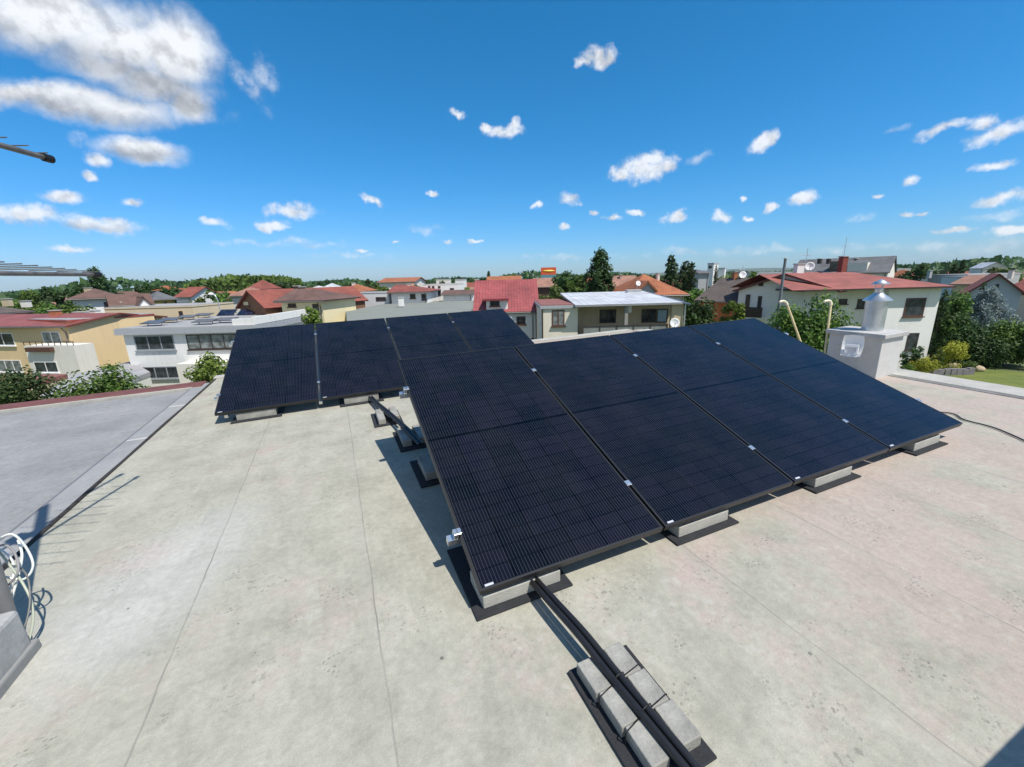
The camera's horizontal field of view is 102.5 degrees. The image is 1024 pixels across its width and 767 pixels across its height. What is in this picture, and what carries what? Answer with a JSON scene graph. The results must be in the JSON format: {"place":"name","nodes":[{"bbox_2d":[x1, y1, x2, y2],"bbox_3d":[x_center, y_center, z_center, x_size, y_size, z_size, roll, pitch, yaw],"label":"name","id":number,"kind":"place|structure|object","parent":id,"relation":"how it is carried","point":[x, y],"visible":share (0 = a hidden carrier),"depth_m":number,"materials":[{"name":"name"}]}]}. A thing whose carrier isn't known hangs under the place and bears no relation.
{"place":"outdoors","nodes":[
{"label":"outdoors","id":0,"kind":"place"},
{"bbox_2d":[0,298,34,313],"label":"house","id":1,"kind":"structure","parent":0,"point":[9,302],"depth_m":49.56,"materials":[{"name":"metal"}]},
{"bbox_2d":[0,310,167,380],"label":"apartment house","id":2,"kind":"structure","parent":0,"point":[55,342],"depth_m":39.52,"materials":[{"name":"paint"}]},
{"bbox_2d":[0,360,23,372],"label":"window","id":3,"kind":"structure","parent":2,"relation":"in","point":[4,364],"depth_m":40.35,"materials":[{"name":"clear glass"}]},
{"bbox_2d":[33,362,60,373],"bbox_3d":[-42.228,-1.433,37.193,2.629,1.111,0.138,0,15,7],"label":"window","id":4,"kind":"structure","parent":2,"relation":"in","point":[46,367],"depth_m":37.22,"materials":[{"name":"clear glass"}]},
{"bbox_2d":[65,287,113,312],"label":"house","id":5,"kind":"structure","parent":0,"point":[95,298],"depth_m":60.19,"materials":[{"name":"tile"}]},
{"bbox_2d":[151,291,178,303],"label":"house","id":6,"kind":"structure","parent":0,"point":[159,297],"depth_m":67.62,"materials":[{"name":"metal"}]},
{"bbox_2d":[174,287,219,302],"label":"house","id":7,"kind":"structure","parent":0,"point":[188,294],"depth_m":76.42,"materials":[{"name":"tile"}]},
{"bbox_2d":[235,286,367,314],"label":"house","id":8,"kind":"structure","parent":0,"point":[258,302],"depth_m":45.38,"materials":[{"name":"red tile"}]},
{"bbox_2d":[377,277,426,289],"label":"house","id":9,"kind":"structure","parent":0,"point":[389,283],"depth_m":142.10,"materials":[{"name":"tile"}]},
{"bbox_2d":[423,283,463,300],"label":"house","id":10,"kind":"structure","parent":0,"point":[451,286],"depth_m":68.17,"materials":[{"name":"paint"}]},
{"bbox_2d":[473,279,538,338],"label":"house","id":11,"kind":"structure","parent":0,"point":[515,299],"depth_m":36.79,"materials":[{"name":"tile"}]},
{"bbox_2d":[0,266,1023,390],"bbox_3d":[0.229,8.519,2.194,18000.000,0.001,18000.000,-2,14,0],"label":"ground","id":12,"kind":"structure","parent":0,"point":[1012,368],"depth_m":36.77,"materials":[{"name":"green plant"}]},
{"bbox_2d":[0,364,62,404],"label":"shrub","id":13,"kind":"object","parent":12,"relation":"on","point":[12,392],"visible":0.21,"depth_m":21.14,"materials":[{"name":"green plant"}]},
{"bbox_2d":[13,288,52,310],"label":"tree","id":14,"kind":"object","parent":12,"relation":"on","point":[33,296],"visible":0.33,"depth_m":75.57,"materials":[{"name":"green plant"}]},
{"bbox_2d":[42,362,152,398],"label":"garage","id":15,"kind":"structure","parent":12,"relation":"on","point":[143,375],"depth_m":31.13,"materials":[{"name":"paint"}]},
{"bbox_2d":[48,360,150,398],"bbox_3d":[-22.701,1.427,22.753,5.080,5.265,4.840,4,16,22],"label":"shrub","id":16,"kind":"object","parent":12,"relation":"on","point":[111,382],"visible":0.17,"depth_m":22.12,"materials":[{"name":"green plant"}]},
{"bbox_2d":[85,266,119,293],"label":"tree","id":17,"kind":"object","parent":12,"relation":"on","point":[99,283],"visible":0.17,"depth_m":78.31,"materials":[{"name":"green plant"}]},
{"bbox_2d":[0,381,208,564],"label":"flat roofed building","id":18,"kind":"structure","parent":12,"relation":"on","point":[58,456],"depth_m":4.83,"materials":[{"name":"grey concrete"}]},
{"bbox_2d":[105,293,154,306],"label":"house","id":19,"kind":"structure","parent":12,"relation":"on","point":[123,300],"depth_m":54.52,"materials":[{"name":"tile"}]},
{"bbox_2d":[103,302,233,321],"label":"flat roofed block","id":20,"kind":"structure","parent":12,"relation":"on","point":[173,309],"depth_m":52.26,"materials":[{"name":"paint"}]},
{"bbox_2d":[182,351,227,382],"bbox_3d":[-17.776,0.550,25.125,3.016,5.131,3.236,-10,17,-29],"label":"shrub","id":21,"kind":"object","parent":12,"relation":"on","point":[211,366],"visible":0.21,"depth_m":24.15,"materials":[{"name":"green plant"}]},
{"bbox_2d":[113,309,309,386],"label":"house","id":22,"kind":"structure","parent":12,"relation":"on","point":[167,353],"depth_m":34.42,"materials":[{"name":"paint"}]},
{"bbox_2d":[133,335,176,351],"bbox_3d":[-29.854,-3.342,34.270,3.449,1.303,0.148,-2,14,0],"label":"window","id":23,"kind":"structure","parent":22,"relation":"in","point":[157,342],"depth_m":34.32,"materials":[{"name":"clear glass"}]},
{"bbox_2d":[143,366,178,379],"bbox_3d":[-29.833,-0.873,34.905,3.298,1.131,0.148,-2,14,0],"label":"window","id":24,"kind":"structure","parent":22,"relation":"in","point":[164,372],"depth_m":34.94,"materials":[{"name":"clear glass"}]},
{"bbox_2d":[185,333,234,350],"bbox_3d":[-25.064,-3.445,34.262,4.325,1.344,0.150,-2,14,0],"label":"window","id":25,"kind":"structure","parent":22,"relation":"in","point":[195,342],"depth_m":34.30,"materials":[{"name":"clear glass"}]},
{"bbox_2d":[183,274,303,291],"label":"woodland","id":26,"kind":"object","parent":12,"relation":"on","point":[225,283],"visible":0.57,"depth_m":152.03,"materials":[{"name":"green plant"}]},
{"bbox_2d":[299,307,322,329],"bbox_3d":[-17.554,-3.407,36.879,1.978,6.927,1.705,-2,14,0],"label":"tree","id":27,"kind":"object","parent":12,"relation":"on","point":[313,317],"visible":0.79,"depth_m":35.93,"materials":[{"name":"green plant"}]},
{"bbox_2d":[273,285,360,322],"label":"house","id":28,"kind":"structure","parent":12,"relation":"on","point":[330,306],"depth_m":43.91,"materials":[{"name":"paint"}]},
{"bbox_2d":[360,291,391,306],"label":"house","id":29,"kind":"structure","parent":12,"relation":"on","point":[374,298],"depth_m":60.11,"materials":[{"name":"paint"}]},
{"bbox_2d":[346,297,473,349],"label":"hall","id":30,"kind":"structure","parent":12,"relation":"on","point":[401,308],"depth_m":46.29,"materials":[{"name":"concrete"}]},
{"bbox_2d":[386,283,440,303],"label":"house","id":31,"kind":"structure","parent":12,"relation":"on","point":[408,292],"depth_m":59.30,"materials":[{"name":"paint"}]},
{"bbox_2d":[441,289,473,300],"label":"annex","id":32,"kind":"object","parent":12,"relation":"on","point":[457,295],"visible":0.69,"depth_m":62.15,"materials":[{"name":"paint"}]},
{"bbox_2d":[0,329,1023,766],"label":"flat roofed building","id":33,"kind":"structure","parent":12,"relation":"on","point":[212,589],"depth_m":2.01,"materials":[{"name":"concrete"}]},
{"bbox_2d":[0,560,16,613],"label":"antenna mast","id":34,"kind":"object","parent":33,"relation":"on","point":[7,604],"depth_m":1.94,"materials":[{"name":"metal"}]},
{"bbox_2d":[0,137,55,163],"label":"antenna","id":35,"kind":"object","parent":34,"relation":"attached to","point":[43,156],"visible":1,"depth_m":2.14,"materials":[{"name":"metal"}]},
{"bbox_2d":[0,261,101,276],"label":"antenna","id":36,"kind":"object","parent":34,"relation":"attached to","point":[32,272],"visible":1,"depth_m":2.19,"materials":[{"name":"metal"}]},
{"bbox_2d":[0,611,41,698],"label":"mast base","id":37,"kind":"object","parent":33,"relation":"on","point":[19,649],"visible":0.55,"depth_m":1.83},
{"bbox_2d":[0,551,34,639],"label":"cable","id":38,"kind":"object","parent":37,"relation":"on","point":[24,587],"visible":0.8,"depth_m":1.99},
{"bbox_2d":[230,406,284,423],"bbox_3d":[-3.237,0.385,5.271,0.550,0.013,0.530,-9,17,-22],"label":"rubber mat","id":39,"kind":"object","parent":33,"relation":"on","point":[279,413],"visible":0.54,"depth_m":5.09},
{"bbox_2d":[236,407,277,420],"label":"concrete block","id":40,"kind":"object","parent":39,"relation":"on","point":[256,414],"depth_m":5.08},
{"bbox_2d":[410,460,439,487],"bbox_3d":[-0.583,0.733,3.592,0.530,0.014,0.520,-9,17,-22],"label":"rubber mat","id":41,"kind":"object","parent":33,"relation":"on","point":[420,477],"visible":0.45,"depth_m":3.40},
{"bbox_2d":[417,454,437,480],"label":"concrete block","id":42,"kind":"object","parent":41,"relation":"on","point":[426,465],"depth_m":3.45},
{"bbox_2d":[447,546,572,621],"bbox_3d":[-0.036,1.049,2.353,0.540,0.012,0.580,-9,17,-22],"label":"rubber mat","id":43,"kind":"object","parent":33,"relation":"on","point":[459,560],"visible":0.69,"depth_m":2.17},
{"bbox_2d":[470,568,559,608],"bbox_3d":[0.017,1.039,2.220,0.440,0.074,0.215,-9,17,-22],"label":"concrete block","id":44,"kind":"object","parent":43,"relation":"on","point":[503,594],"depth_m":2.11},
{"bbox_2d":[529,579,689,766],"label":"conduit","id":45,"kind":"object","parent":33,"relation":"on","point":[661,738],"visible":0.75,"depth_m":1.58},
{"bbox_2d":[535,576,701,766],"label":"conduit","id":46,"kind":"object","parent":33,"relation":"on","point":[675,742],"visible":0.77,"depth_m":1.58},
{"bbox_2d":[568,645,716,766],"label":"rubber mat","id":47,"kind":"object","parent":33,"relation":"on","point":[703,754],"visible":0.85,"depth_m":1.47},
{"bbox_2d":[577,657,610,702],"bbox_3d":[0.330,1.191,1.656,0.076,0.054,0.139,-9,17,-22],"label":"concrete block","id":48,"kind":"object","parent":47,"relation":"on","point":[593,678],"depth_m":1.64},
{"bbox_2d":[599,686,637,737],"bbox_3d":[0.397,1.221,1.535,0.076,0.054,0.139,-9,17,-22],"label":"concrete block","id":49,"kind":"object","parent":47,"relation":"on","point":[619,711],"depth_m":1.51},
{"bbox_2d":[604,642,640,677],"bbox_3d":[0.458,1.169,1.716,0.086,0.054,0.139,-9,17,-22],"label":"concrete block","id":50,"kind":"object","parent":47,"relation":"on","point":[620,657],"depth_m":1.71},
{"bbox_2d":[625,719,669,766],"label":"concrete block","id":51,"kind":"object","parent":47,"relation":"on","point":[646,746],"depth_m":1.40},
{"bbox_2d":[627,668,668,709],"bbox_3d":[0.525,1.199,1.596,0.086,0.054,0.139,-9,17,-22],"label":"concrete block","id":52,"kind":"object","parent":47,"relation":"on","point":[645,685],"depth_m":1.59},
{"bbox_2d":[654,699,700,751],"bbox_3d":[0.592,1.230,1.475,0.086,0.054,0.139,-9,17,-22],"label":"concrete block","id":53,"kind":"object","parent":47,"relation":"on","point":[678,722],"depth_m":1.46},
{"bbox_2d":[660,515,738,545],"bbox_3d":[1.119,0.871,2.823,0.520,0.012,0.580,-9,17,-22],"label":"rubber mat","id":54,"kind":"object","parent":33,"relation":"on","point":[684,539],"visible":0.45,"depth_m":2.57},
{"bbox_2d":[668,509,727,536],"bbox_3d":[1.172,0.861,2.689,0.420,0.074,0.215,-9,17,-22],"label":"concrete block","id":55,"kind":"object","parent":54,"relation":"on","point":[681,530],"depth_m":2.58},
{"bbox_2d":[795,472,860,493],"bbox_3d":[2.321,0.686,3.311,0.540,0.012,0.580,-9,17,-22],"label":"rubber mat","id":56,"kind":"object","parent":33,"relation":"on","point":[835,483],"visible":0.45,"depth_m":3.06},
{"bbox_2d":[802,465,851,487],"bbox_3d":[2.374,0.676,3.177,0.440,0.074,0.215,-9,17,-22],"label":"concrete block","id":57,"kind":"object","parent":56,"relation":"on","point":[820,480],"depth_m":3.06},
{"bbox_2d":[826,279,909,378],"bbox_3d":[5.082,-0.787,5.885,0.580,1.365,0.740,-9,17,-22],"label":"chimney","id":58,"kind":"object","parent":33,"relation":"on","point":[879,356],"visible":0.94,"depth_m":5.72,"materials":[{"name":"concrete"}]},
{"bbox_2d":[838,335,863,356],"bbox_3d":[4.750,-0.526,5.755,0.165,0.308,0.278,-1,10,-44],"label":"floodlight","id":59,"kind":"object","parent":58,"relation":"attached to","point":[851,345],"visible":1,"depth_m":5.72,"materials":[{"name":"white plastic"}]},
{"bbox_2d":[894,441,947,455],"bbox_3d":[3.509,0.502,3.793,0.510,0.012,0.580,-9,17,-22],"label":"rubber mat","id":60,"kind":"object","parent":33,"relation":"on","point":[939,444],"visible":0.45,"depth_m":3.54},
{"bbox_2d":[900,434,939,450],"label":"concrete block","id":61,"kind":"object","parent":60,"relation":"on","point":[923,443],"depth_m":3.54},
{"bbox_3d":[-0.831,-0.395,7.206,0.040,0.635,2.118,-9,36,-22],"label":"panel support","id":62,"kind":"object","parent":33,"relation":"on","visible":0},
{"bbox_2d":[229,316,512,346],"bbox_3d":[-2.153,-0.936,7.137,4.711,0.089,0.040,-9,36,-22],"label":"mounting rail","id":63,"kind":"object","parent":62,"relation":"on","point":[231,343],"visible":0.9,"depth_m":6.68,"materials":[{"name":"metal"}]},
{"bbox_2d":[448,309,534,350],"bbox_3d":[-0.276,-0.806,7.232,1.134,0.038,2.268,-9,36,-22],"label":"solar panel","id":64,"kind":"object","parent":63,"relation":"on","point":[488,329],"visible":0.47,"depth_m":7.43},
{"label":"concrete block","id":65,"kind":"object","parent":33,"relation":"on","visible":0},
{"bbox_2d":[315,330,322,403],"bbox_3d":[-2.948,-0.069,6.346,0.042,0.635,2.118,-9,36,-22],"label":"panel support","id":66,"kind":"object","parent":65,"relation":"on","point":[320,402],"visible":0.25,"depth_m":5.97,"materials":[{"name":"metal"}]},
{"bbox_2d":[214,381,319,401],"bbox_3d":[-1.588,-0.151,6.043,4.711,0.089,0.040,-9,36,-22],"label":"mounting rail","id":67,"kind":"object","parent":66,"relation":"on","point":[218,395],"visible":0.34,"depth_m":5.17,"materials":[{"name":"metal"}]},
{"bbox_2d":[214,324,318,415],"bbox_3d":[-3.451,-0.316,5.942,1.134,0.037,2.268,-9,36,-22],"label":"solar panel","id":68,"kind":"object","parent":67,"relation":"on","point":[269,367],"visible":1,"depth_m":5.72,"materials":[{"name":"glass"}]},
{"bbox_2d":[315,318,405,400],"bbox_3d":[-2.393,-0.479,6.372,1.134,0.037,2.268,-9,36,-22],"label":"solar panel","id":69,"kind":"object","parent":67,"relation":"on","point":[357,357],"visible":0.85,"depth_m":6.17,"materials":[{"name":"glass"}]},
{"bbox_2d":[385,313,470,358],"bbox_3d":[-1.334,-0.642,6.802,1.134,0.038,2.268,-9,36,-22],"label":"solar panel","id":70,"kind":"object","parent":67,"relation":"on","point":[416,336],"visible":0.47,"depth_m":7.00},
{"bbox_2d":[0,254,1023,302],"bbox_3d":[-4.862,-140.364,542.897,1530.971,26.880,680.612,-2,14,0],"label":"woodland","id":71,"kind":"object","parent":12,"relation":"on","point":[126,284],"visible":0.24,"depth_m":383.24,"materials":[{"name":"green plant"}]},
{"bbox_2d":[551,270,578,292],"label":"tree","id":72,"kind":"object","parent":12,"relation":"on","point":[563,278],"visible":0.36,"depth_m":57.38,"materials":[{"name":"green plant"}]},
{"bbox_2d":[579,246,615,291],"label":"conifer tree","id":73,"kind":"object","parent":12,"relation":"on","point":[601,280],"visible":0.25,"depth_m":46.01,"materials":[{"name":"green plant"}]},
{"bbox_2d":[612,273,689,300],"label":"house","id":74,"kind":"structure","parent":12,"relation":"on","point":[653,285],"depth_m":40.68,"materials":[{"name":"tile"}]},
{"bbox_2d":[661,254,680,288],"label":"conifer tree","id":75,"kind":"object","parent":12,"relation":"on","point":[671,275],"visible":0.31,"depth_m":62.27,"materials":[{"name":"green plant"}]},
{"bbox_2d":[672,261,693,290],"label":"conifer tree","id":76,"kind":"object","parent":12,"relation":"on","point":[683,277],"visible":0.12,"depth_m":64.09,"materials":[{"name":"green plant"}]},
{"bbox_2d":[684,261,697,292],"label":"conifer tree","id":77,"kind":"object","parent":12,"relation":"on","point":[690,286],"visible":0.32,"depth_m":58.40,"materials":[{"name":"green plant"}]},
{"bbox_2d":[684,269,711,290],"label":"house","id":78,"kind":"structure","parent":12,"relation":"on","point":[701,276],"depth_m":95.57,"materials":[{"name":"paint"}]},
{"bbox_2d":[683,297,723,324],"bbox_3d":[15.493,-3.586,33.931,3.666,7.040,3.635,-2,14,0],"label":"tree","id":79,"kind":"object","parent":12,"relation":"on","point":[702,311],"visible":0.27,"depth_m":32.59,"materials":[{"name":"green plant"}]},
{"bbox_2d":[693,271,749,321],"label":"house","id":80,"kind":"structure","parent":12,"relation":"on","point":[720,293],"depth_m":45.26,"materials":[{"name":"tile"}]},
{"bbox_2d":[718,301,745,321],"bbox_3d":[20.154,-4.403,37.802,2.641,6.452,2.310,-2,14,0],"label":"tree","id":81,"kind":"object","parent":12,"relation":"on","point":[737,309],"visible":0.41,"depth_m":37.19,"materials":[{"name":"green plant"}]},
{"bbox_2d":[763,288,857,353],"bbox_3d":[16.104,-1.282,23.066,5.313,7.988,4.538,-2,14,0],"label":"tree","id":82,"kind":"object","parent":12,"relation":"on","point":[812,328],"visible":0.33,"depth_m":21.62,"materials":[{"name":"green plant"}]},
{"bbox_2d":[730,256,955,368],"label":"house","id":83,"kind":"structure","parent":12,"relation":"on","point":[912,306],"depth_m":35.76,"materials":[{"name":"white paint"}]},
{"bbox_2d":[901,298,926,317],"bbox_3d":[34.332,-6.438,34.977,1.875,1.655,0.140,-2,14,0],"label":"window","id":84,"kind":"structure","parent":83,"relation":"in","point":[914,307],"depth_m":35.03,"materials":[{"name":"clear glass"}]},
{"bbox_2d":[896,263,930,280],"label":"tree","id":85,"kind":"object","parent":12,"relation":"on","point":[917,273],"visible":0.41,"depth_m":81.89,"materials":[{"name":"green plant"}]},
{"bbox_2d":[927,289,950,360],"bbox_3d":[39.799,-5.391,38.412,2.130,7.029,2.232,4,16,22],"label":"conifer tree","id":86,"kind":"object","parent":12,"relation":"on","point":[940,315],"visible":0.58,"depth_m":38.03,"materials":[{"name":"green plant"}]},
{"bbox_2d":[931,290,974,340],"bbox_3d":[41.129,-5.461,38.950,3.459,6.816,4.556,-2,14,0],"label":"tree","id":87,"kind":"object","parent":12,"relation":"on","point":[961,303],"visible":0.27,"depth_m":37.83,"materials":[{"name":"green plant"}]},
{"bbox_2d":[927,311,995,362],"bbox_3d":[41.017,-4.092,37.533,4.151,4.956,3.398,-2,14,0],"label":"bush","id":88,"kind":"object","parent":12,"relation":"on","point":[971,335],"visible":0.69,"depth_m":37.02,"materials":[{"name":"green plant"}]},
{"bbox_2d":[929,284,1022,344],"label":"spruce tree","id":89,"kind":"object","parent":12,"relation":"on","point":[985,312],"visible":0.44,"depth_m":40.73,"materials":[{"name":"blue plant"}]},
{"bbox_2d":[944,369,1023,387],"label":"lawn","id":90,"kind":"structure","parent":12,"relation":"on","point":[1011,378],"depth_m":33.14,"materials":[{"name":"green plant"}]},
{"bbox_2d":[899,346,924,369],"bbox_3d":[33.264,-1.856,34.242,1.562,2.592,1.443,10,18,38],"label":"shrub","id":91,"kind":"object","parent":90,"relation":"on","point":[914,356],"visible":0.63,"depth_m":34.00,"materials":[{"name":"green plant"}]},
{"bbox_2d":[907,356,939,372],"bbox_3d":[32.843,-1.179,32.825,1.751,2.010,1.839,-2,14,0],"label":"shrub","id":92,"kind":"object","parent":90,"relation":"on","point":[924,367],"visible":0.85,"depth_m":32.56,"materials":[{"name":"yellow plant"}]},
{"bbox_2d":[931,340,970,367],"bbox_3d":[37.202,-2.272,34.895,2.148,2.867,2.187,-6,15,-17],"label":"shrub","id":93,"kind":"object","parent":90,"relation":"on","point":[953,348],"visible":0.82,"depth_m":34.44,"materials":[{"name":"yellow plant"}]},
{"bbox_2d":[929,367,975,374],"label":"garden wall","id":94,"kind":"structure","parent":90,"relation":"on","point":[961,371],"depth_m":33.97,"materials":[{"name":"stone"}]},
{"bbox_2d":[969,262,1007,273],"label":"house","id":95,"kind":"structure","parent":12,"relation":"on","point":[981,267],"depth_m":126.44,"materials":[{"name":"metal"}]},
{"bbox_2d":[962,334,1018,368],"bbox_3d":[42.323,-2.764,36.678,3.377,3.403,4.112,3,15,16],"label":"bush","id":96,"kind":"object","parent":12,"relation":"on","point":[991,352],"visible":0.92,"depth_m":35.82,"materials":[{"name":"green plant"}]},
{"bbox_2d":[980,317,1023,365],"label":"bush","id":97,"kind":"object","parent":12,"relation":"on","point":[1004,331],"visible":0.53,"depth_m":35.98,"materials":[{"name":"green plant"}]},
{"bbox_2d":[0,0,1023,291],"label":"sky","id":98,"kind":"structure","parent":0,"point":[307,140],"materials":[{"name":"blue"}]},
{"bbox_2d":[533,278,554,296],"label":"house","id":99,"kind":"structure","parent":0,"point":[544,285],"depth_m":95.49,"materials":[{"name":"tile"}]},
{"bbox_2d":[534,289,690,338],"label":"house","id":100,"kind":"structure","parent":0,"point":[580,312],"depth_m":31.72,"materials":[{"name":"white"}]},
{"bbox_2d":[551,310,565,327],"bbox_3d":[3.407,-4.759,30.186,1.081,1.259,0.138,-2,14,0],"label":"window","id":101,"kind":"structure","parent":100,"relation":"in","point":[558,316],"depth_m":30.23,"materials":[{"name":"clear glass"}]},
{"bbox_2d":[599,309,615,322],"bbox_3d":[7.461,-5.233,31.983,1.287,1.043,0.039,-2,14,0],"label":"window","id":102,"kind":"structure","parent":100,"relation":"in","point":[606,316],"depth_m":31.99,"materials":[{"name":"black glass"}]},
{"bbox_2d":[792,256,896,277],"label":"house","id":103,"kind":"structure","parent":0,"point":[885,266],"depth_m":58.75,"materials":[{"name":"metal"}]},
{"bbox_2d":[949,275,985,313],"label":"house","id":104,"kind":"structure","parent":0,"point":[963,282],"depth_m":61.43,"materials":[{"name":"tile"}]},
{"bbox_2d":[926,270,1020,283],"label":"house","id":105,"kind":"structure","parent":0,"point":[937,278],"depth_m":78.85,"materials":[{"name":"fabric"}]},
{"bbox_2d":[959,273,1023,327],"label":"house","id":106,"kind":"structure","parent":0,"point":[1011,292],"depth_m":46.30,"materials":[{"name":"paint"}]},
{"bbox_2d":[1007,270,1023,324],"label":"house","id":107,"kind":"structure","parent":0,"point":[1020,285],"depth_m":60.04,"materials":[{"name":"paint"}]},
{"bbox_3d":[1.169,0.811,2.678,0.410,0.025,0.180,-9,17,-22],"label":"steel plate","id":108,"kind":"object","parent":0,"visible":0},
{"bbox_3d":[0.756,0.529,3.595,0.040,0.635,2.118,-9,36,-22],"label":"panel support","id":109,"kind":"object","parent":108,"relation":"on","visible":0},
{"bbox_2d":[446,398,921,546],"bbox_3d":[1.805,0.518,3.130,4.711,0.090,0.041,-9,36,-22],"label":"mounting rail","id":110,"kind":"object","parent":109,"relation":"on","point":[453,538],"visible":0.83,"depth_m":2.26,"materials":[{"name":"metal"}]},
{"bbox_2d":[397,346,662,594],"bbox_3d":[-0.073,0.332,3.059,1.134,0.037,2.268,-9,36,-22],"label":"solar panel","id":111,"kind":"object","parent":110,"relation":"on","point":[532,482],"visible":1,"depth_m":2.69,"materials":[{"name":"glass"}]},
{"bbox_2d":[515,335,792,529],"bbox_3d":[0.985,0.169,3.489,1.134,0.037,2.268,-9,36,-22],"label":"solar panel","id":112,"kind":"object","parent":110,"relation":"on","point":[675,457],"visible":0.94,"depth_m":3.16,"materials":[{"name":"glass"}]},
{"bbox_2d":[610,326,888,484],"bbox_3d":[2.043,0.005,3.918,1.134,0.038,2.268,-9,36,-22],"label":"solar panel","id":113,"kind":"object","parent":110,"relation":"on","point":[795,437],"visible":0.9,"depth_m":3.62,"materials":[{"name":"glass"}]},
{"bbox_2d":[689,318,962,450],"bbox_3d":[3.102,-0.158,4.348,1.134,0.038,2.268,-9,36,-22],"label":"solar panel","id":114,"kind":"object","parent":110,"relation":"on","point":[888,416],"visible":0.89,"depth_m":4.08,"materials":[{"name":"glass"}]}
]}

